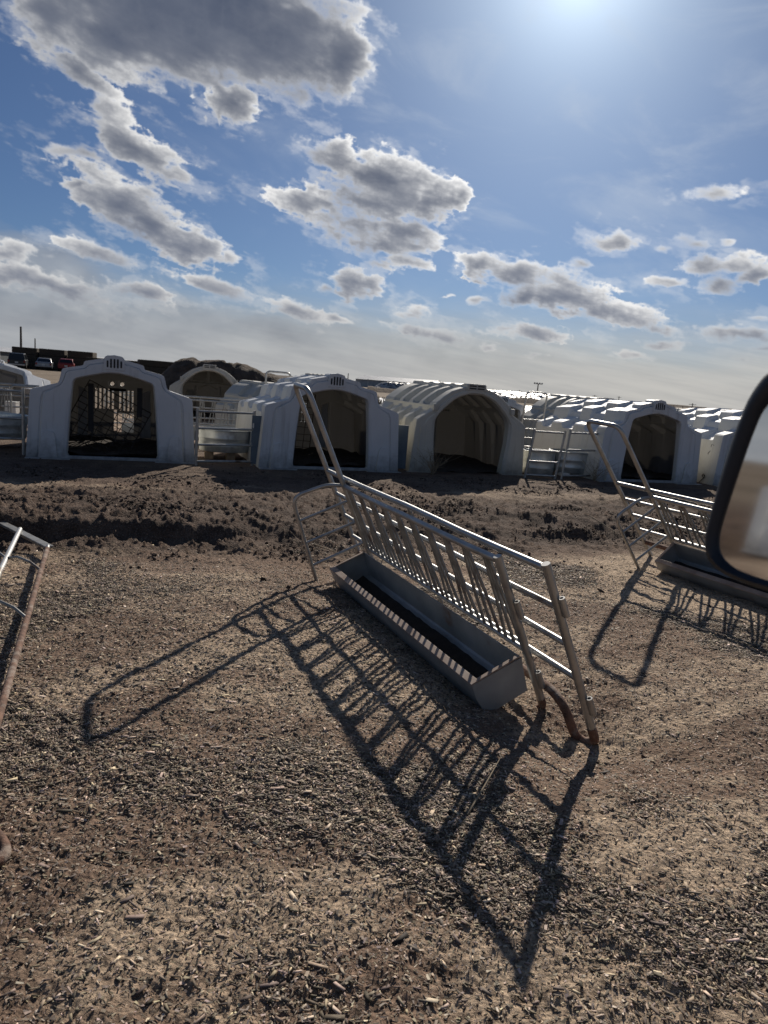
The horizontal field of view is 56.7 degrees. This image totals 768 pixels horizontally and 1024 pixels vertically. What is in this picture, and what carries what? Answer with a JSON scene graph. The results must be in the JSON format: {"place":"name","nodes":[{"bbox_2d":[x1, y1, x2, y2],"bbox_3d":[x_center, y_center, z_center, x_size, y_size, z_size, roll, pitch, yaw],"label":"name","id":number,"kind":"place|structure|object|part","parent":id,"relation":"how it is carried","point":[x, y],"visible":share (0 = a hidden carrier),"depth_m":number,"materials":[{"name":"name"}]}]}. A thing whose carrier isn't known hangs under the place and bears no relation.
{"place":"outdoors","nodes":[
{"label":"outdoors","id":0,"kind":"place"},
{"bbox_2d":[5,401,19,413],"bbox_3d":[-7.415,-1.985,14.183,0.233,0.436,0.170,5,10,0],"label":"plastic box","id":1,"kind":"object","parent":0,"point":[15,410],"visible":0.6,"depth_m":14.10,"materials":[{"name":"white plastic"}]},
{"bbox_2d":[0,362,767,1023],"bbox_3d":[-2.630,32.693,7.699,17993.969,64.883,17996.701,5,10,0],"label":"ground","id":2,"kind":"structure","parent":0,"point":[218,530],"depth_m":2.90,"materials":[{"name":"brown soil"}]},
{"bbox_2d":[0,388,24,454],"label":"pen gate","id":3,"kind":"structure","parent":2,"relation":"on","point":[22,392],"depth_m":9.73,"materials":[{"name":"grey metal"}]},
{"bbox_2d":[0,412,27,439],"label":"stock tank","id":4,"kind":"object","parent":2,"relation":"on","point":[11,428],"visible":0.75,"depth_m":10.27,"materials":[{"name":"metal"}]},
{"bbox_2d":[7,353,29,368],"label":"parked car","id":5,"kind":"object","parent":2,"relation":"on","point":[20,359],"visible":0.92,"depth_m":83.96,"materials":[{"name":"grey paint"}]},
{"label":"rear window","id":6,"kind":"part","parent":5,"relation":"part of","materials":[{"name":"black glass"}]},
{"bbox_2d":[0,383,38,427],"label":"slat feeder","id":7,"kind":"object","parent":2,"relation":"on","point":[11,395],"visible":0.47,"depth_m":12.20,"materials":[{"name":"metal"}]},
{"bbox_2d":[20,326,21,346],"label":"utility pole","id":8,"kind":"object","parent":2,"relation":"on","point":[20,336],"visible":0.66,"depth_m":121.69,"materials":[{"name":"grey wood"}]},
{"bbox_2d":[12,346,38,368],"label":"bale stack","id":9,"kind":"object","parent":2,"relation":"on","point":[32,354],"visible":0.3,"depth_m":89.51,"materials":[{"name":"plant"}]},
{"bbox_2d":[0,360,50,414],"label":"calf hutch","id":10,"kind":"object","parent":2,"relation":"on","point":[9,373],"visible":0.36,"depth_m":15.73,"materials":[{"name":"white plastic"}]},
{"bbox_2d":[0,522,76,866],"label":"lying feeder frame","id":11,"kind":"object","parent":2,"relation":"on","point":[5,849],"visible":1,"depth_m":3.66,"materials":[{"name":"silver metal"}]},
{"bbox_2d":[35,358,53,370],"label":"parked car","id":12,"kind":"object","parent":2,"relation":"on","point":[44,362],"visible":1,"depth_m":85.19,"materials":[{"name":"silver metal"}]},
{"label":"rear window","id":13,"kind":"part","parent":12,"relation":"part of","materials":[{"name":"black glass"}]},
{"bbox_2d":[39,348,67,370],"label":"bale stack","id":14,"kind":"object","parent":2,"relation":"on","point":[55,356],"visible":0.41,"depth_m":89.92,"materials":[{"name":"plant"}]},
{"bbox_2d":[58,358,74,370],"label":"parked car","id":15,"kind":"object","parent":2,"relation":"on","point":[63,363],"visible":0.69,"depth_m":84.89,"materials":[{"name":"red paint"}]},
{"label":"rear window","id":16,"kind":"part","parent":15,"relation":"part of","materials":[{"name":"black glass"}]},
{"bbox_2d":[0,347,133,361],"bbox_3d":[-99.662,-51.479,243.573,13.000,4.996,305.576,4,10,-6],"label":"barn","id":17,"kind":"structure","parent":2,"relation":"on","point":[4,353],"depth_m":163.10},
{"bbox_2d":[67,350,96,365],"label":"bale stack","id":18,"kind":"object","parent":2,"relation":"on","point":[78,358],"visible":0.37,"depth_m":90.36,"materials":[{"name":"plant"}]},
{"bbox_2d":[24,355,194,463],"bbox_3d":[-4.117,-1.638,10.866,2.240,1.476,2.286,1,11,-20],"label":"calf hutch","id":19,"kind":"object","parent":2,"relation":"on","point":[166,435],"visible":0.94,"depth_m":10.21,"materials":[{"name":"white plastic"}]},
{"bbox_2d":[69,379,151,456],"bbox_3d":[-4.016,-1.300,10.287,0.957,0.858,0.050,30,0,-23],"label":"wire panel","id":20,"kind":"object","parent":19,"relation":"in","point":[106,421],"visible":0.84,"depth_m":10.30,"materials":[{"name":"black metal"}]},
{"bbox_2d":[86,357,136,363],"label":"bale stack","id":21,"kind":"object","parent":2,"relation":"on","point":[89,358],"visible":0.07,"depth_m":80.21,"materials":[{"name":"plant"}]},
{"bbox_2d":[137,359,173,374],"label":"bale stack","id":22,"kind":"object","parent":2,"relation":"on","point":[158,367],"visible":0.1,"depth_m":72.23,"materials":[{"name":"plant"}]},
{"bbox_2d":[104,370,290,439],"bbox_3d":[-3.338,-1.910,12.930,3.300,1.487,0.436,1,15,-17],"label":"slat feeder","id":23,"kind":"object","parent":2,"relation":"on","point":[130,424],"visible":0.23,"depth_m":13.13,"materials":[{"name":"metal"}]},
{"bbox_2d":[169,364,237,419],"bbox_3d":[-4.965,-3.409,20.105,2.260,1.490,2.295,2,11,-15],"label":"calf hutch","id":24,"kind":"object","parent":2,"relation":"on","point":[206,380],"visible":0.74,"depth_m":21.06,"materials":[{"name":"beige plastic"}]},
{"bbox_2d":[204,451,213,458],"bbox_3d":[-2.737,-0.899,11.111,0.130,0.118,0.200,1,11,-18],"label":"support block","id":25,"kind":"object","parent":2,"relation":"on","point":[208,455],"depth_m":11.02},
{"bbox_2d":[161,357,281,389],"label":"soil pile","id":26,"kind":"object","parent":2,"relation":"on","point":[177,369],"visible":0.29,"depth_m":42.31,"materials":[{"name":"brown soil"}]},
{"bbox_2d":[198,427,249,452],"bbox_3d":[-2.516,-1.145,11.266,0.844,0.340,0.724,2,11,-15],"label":"stock tank","id":27,"kind":"object","parent":2,"relation":"on","point":[222,436],"visible":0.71,"depth_m":10.97,"materials":[{"name":"metal"}]},
{"bbox_2d":[194,408,255,465],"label":"pen gate","id":28,"kind":"structure","parent":2,"relation":"on","point":[212,428],"depth_m":10.29,"materials":[{"name":"grey metal"}]},
{"bbox_2d":[225,453,234,459],"bbox_3d":[-2.417,-0.885,11.180,0.130,0.118,0.200,1,11,-18],"label":"support block","id":29,"kind":"object","parent":2,"relation":"on","point":[229,456],"depth_m":11.09,"materials":[{"name":"brown wood"}]},
{"bbox_2d":[214,380,306,425],"bbox_3d":[-2.592,-2.437,17.582,2.295,1.490,2.260,10,12,27],"label":"calf hutch","id":30,"kind":"object","parent":2,"relation":"on","point":[244,389],"visible":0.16,"depth_m":17.28,"materials":[{"name":"beige plastic"}]},
{"bbox_2d":[280,522,317,549],"bbox_3d":[-0.638,0.197,5.937,0.373,0.275,0.279,-4,14,-39],"label":"dry weed","id":31,"kind":"object","parent":2,"relation":"on","point":[301,537],"visible":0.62,"depth_m":5.92,"materials":[{"name":"brown plant"}]},
{"bbox_2d":[305,373,324,375],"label":"calf hutch","id":32,"kind":"object","parent":2,"relation":"on","point":[314,374],"visible":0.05,"depth_m":23.77,"materials":[{"name":"beige plastic"}]},
{"bbox_2d":[235,373,400,472],"bbox_3d":[-1.131,-1.550,11.692,2.240,1.476,2.286,0,11,-22],"label":"calf hutch","id":33,"kind":"object","parent":2,"relation":"on","point":[361,424],"visible":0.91,"depth_m":11.12,"materials":[{"name":"white plastic"}]},
{"bbox_2d":[250,415,261,463],"bbox_3d":[-1.886,-1.070,10.583,0.190,0.720,0.029,6,10,6],"label":"gap board","id":34,"kind":"object","parent":33,"relation":"attached to","point":[256,426],"visible":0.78,"depth_m":10.57,"materials":[{"name":"white plastic"}]},
{"bbox_2d":[294,394,315,453],"bbox_3d":[-1.489,-1.476,11.775,0.633,1.014,0.019,4,10,-23],"label":"wire panel","id":35,"kind":"object","parent":33,"relation":"in","point":[304,430],"visible":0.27,"depth_m":11.87,"materials":[{"name":"black metal"}]},
{"bbox_2d":[398,425,408,468],"bbox_3d":[0.275,-1.046,11.446,0.200,0.700,0.018,3,11,-10],"label":"gap board","id":36,"kind":"object","parent":33,"relation":"attached to","point":[403,431],"visible":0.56,"depth_m":11.44,"materials":[{"name":"metal"}]},
{"bbox_2d":[313,543,355,553],"bbox_3d":[-0.390,0.308,5.803,0.384,0.096,0.068,0,11,-22],"label":"dry stalk","id":37,"kind":"object","parent":2,"relation":"on","point":[332,550],"visible":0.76,"depth_m":5.77,"materials":[{"name":"brown plant"}]},
{"bbox_2d":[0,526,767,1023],"bbox_3d":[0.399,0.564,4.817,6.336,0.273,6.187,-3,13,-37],"label":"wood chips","id":38,"kind":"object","parent":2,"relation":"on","point":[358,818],"visible":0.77,"depth_m":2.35,"materials":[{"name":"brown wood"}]},
{"bbox_2d":[0,447,767,1023],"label":"dirt clods","id":39,"kind":"object","parent":2,"relation":"on","point":[178,503],"visible":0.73,"depth_m":4.31,"materials":[{"name":"brown soil"}]},
{"bbox_2d":[375,382,409,388],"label":"silage pile","id":40,"kind":"object","parent":2,"relation":"on","point":[391,385],"visible":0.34,"depth_m":146.00,"materials":[{"name":"grey plastic"}]},
{"bbox_2d":[355,375,440,386],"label":"barn","id":41,"kind":"structure","parent":2,"relation":"on","point":[366,381],"depth_m":199.95,"materials":[{"name":"white metal"}]},
{"bbox_2d":[410,445,458,474],"bbox_3d":[0.760,-0.834,11.338,0.885,0.502,0.855,-2,12,-33],"label":"dry weed","id":42,"kind":"object","parent":2,"relation":"on","point":[432,467],"visible":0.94,"depth_m":11.27,"materials":[{"name":"brown plant"}]},
{"bbox_2d":[293,382,598,745],"bbox_3d":[-0.036,0.152,4.090,0.513,1.642,2.817,-26,20,-17],"label":"slat feeder","id":43,"kind":"object","parent":2,"relation":"on","point":[480,668],"visible":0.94,"depth_m":3.80,"materials":[{"name":"metal"}]},
{"bbox_2d":[379,380,524,475],"bbox_3d":[1.075,-1.569,12.717,2.260,1.490,2.295,0,11,-22],"label":"calf hutch","id":44,"kind":"object","parent":2,"relation":"on","point":[480,427],"visible":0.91,"depth_m":12.44,"materials":[{"name":"beige plastic"}]},
{"bbox_2d":[466,756,501,814],"bbox_3d":[0.371,0.980,2.572,0.014,0.029,0.417,9,11,24],"label":"dry stalk","id":45,"kind":"object","parent":2,"relation":"on","point":[474,802],"visible":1,"depth_m":2.50,"materials":[{"name":"beige plant"}]},
{"bbox_2d":[499,395,523,420],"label":"calf hutch","id":46,"kind":"object","parent":2,"relation":"on","point":[513,404],"visible":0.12,"depth_m":18.98,"materials":[{"name":"white plastic"}]},
{"bbox_2d":[487,389,550,398],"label":"silage pile","id":47,"kind":"object","parent":2,"relation":"on","point":[510,394],"visible":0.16,"depth_m":127.43,"materials":[{"name":"white plastic"}]},
{"bbox_2d":[521,391,547,446],"bbox_3d":[4.450,-1.678,15.038,3.300,1.487,0.436,1,16,-18],"label":"slat feeder","id":48,"kind":"object","parent":2,"relation":"on","point":[545,393],"visible":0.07,"depth_m":14.66,"materials":[{"name":"metal"}]},
{"bbox_2d":[522,448,555,474],"bbox_3d":[2.700,-0.892,12.557,0.623,0.400,0.623,5,10,0],"label":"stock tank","id":49,"kind":"object","parent":2,"relation":"on","point":[541,468],"visible":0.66,"depth_m":12.30,"materials":[{"name":"metal"}]},
{"bbox_2d":[524,429,566,478],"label":"pen gate","id":50,"kind":"structure","parent":2,"relation":"on","point":[531,450],"depth_m":11.90,"materials":[{"name":"grey metal"}]},
{"bbox_2d":[520,394,613,447],"bbox_3d":[4.967,-2.220,18.210,2.260,1.490,2.295,1,11,-21],"label":"calf hutch","id":51,"kind":"object","parent":2,"relation":"on","point":[536,410],"visible":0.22,"depth_m":18.48,"materials":[{"name":"beige plastic"}]},
{"bbox_2d":[549,448,587,473],"bbox_3d":[3.445,-0.918,12.897,1.005,0.380,0.724,1,11,-20],"label":"stock tank","id":52,"kind":"object","parent":2,"relation":"on","point":[574,463],"visible":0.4,"depth_m":12.56,"materials":[{"name":"metal"}]},
{"bbox_2d":[560,430,597,478],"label":"pen gate","id":53,"kind":"structure","parent":2,"relation":"on","point":[565,455],"depth_m":12.05,"materials":[{"name":"grey metal"}]},
{"bbox_2d":[581,457,619,480],"bbox_3d":[3.689,-0.731,12.137,0.653,0.471,0.675,12,13,34],"label":"dry weed","id":54,"kind":"object","parent":2,"relation":"on","point":[594,478],"visible":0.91,"depth_m":12.14,"materials":[{"name":"brown plant"}]},
{"bbox_2d":[532,399,701,484],"bbox_3d":[4.406,-1.432,13.470,2.240,1.476,2.286,1,11,-21],"label":"calf hutch","id":55,"kind":"object","parent":2,"relation":"on","point":[664,439],"visible":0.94,"depth_m":12.95,"materials":[{"name":"white plastic"}]},
{"bbox_2d":[589,515,659,553],"bbox_3d":[2.340,0.214,7.032,0.064,0.175,0.963,-1,12,-27],"label":"dry stalk","id":56,"kind":"object","parent":2,"relation":"on","point":[616,532],"visible":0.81,"depth_m":7.11,"materials":[{"name":"brown plant"}]},
{"bbox_2d":[586,419,767,607],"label":"slat feeder","id":57,"kind":"object","parent":2,"relation":"on","point":[694,566],"visible":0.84,"depth_m":5.83,"materials":[{"name":"metal"}]},
{"bbox_2d":[678,407,742,486],"bbox_3d":[6.844,-1.340,14.153,2.262,1.518,2.286,1,11,-17],"label":"calf hutch","id":58,"kind":"object","parent":2,"relation":"on","point":[716,428],"visible":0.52,"depth_m":13.31,"materials":[{"name":"white plastic"}]},
{"bbox_2d":[0,0,767,358],"bbox_3d":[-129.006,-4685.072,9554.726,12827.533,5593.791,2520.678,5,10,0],"label":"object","id":59,"kind":"structure","parent":0,"point":[210,46],"depth_m":10011.70,"materials":[{"name":"white"}]},
{"bbox_2d":[367,386,539,403],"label":"berm","id":60,"kind":"structure","parent":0,"point":[517,400],"depth_m":108.31,"materials":[{"name":"soil"}]},
{"bbox_2d":[379,398,531,411],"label":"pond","id":61,"kind":"structure","parent":0,"point":[527,407],"depth_m":68.08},
{"bbox_2d":[277,375,742,409],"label":"berm","id":62,"kind":"structure","parent":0,"point":[284,376],"depth_m":521.50,"materials":[{"name":"soil"}]},
{"bbox_2d":[705,373,767,590],"bbox_3d":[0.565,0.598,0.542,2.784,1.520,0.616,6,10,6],"label":"mirror","id":63,"kind":"object","parent":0,"point":[736,541],"visible":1,"depth_m":0.71,"materials":[{"name":"mirror"}]}
]}

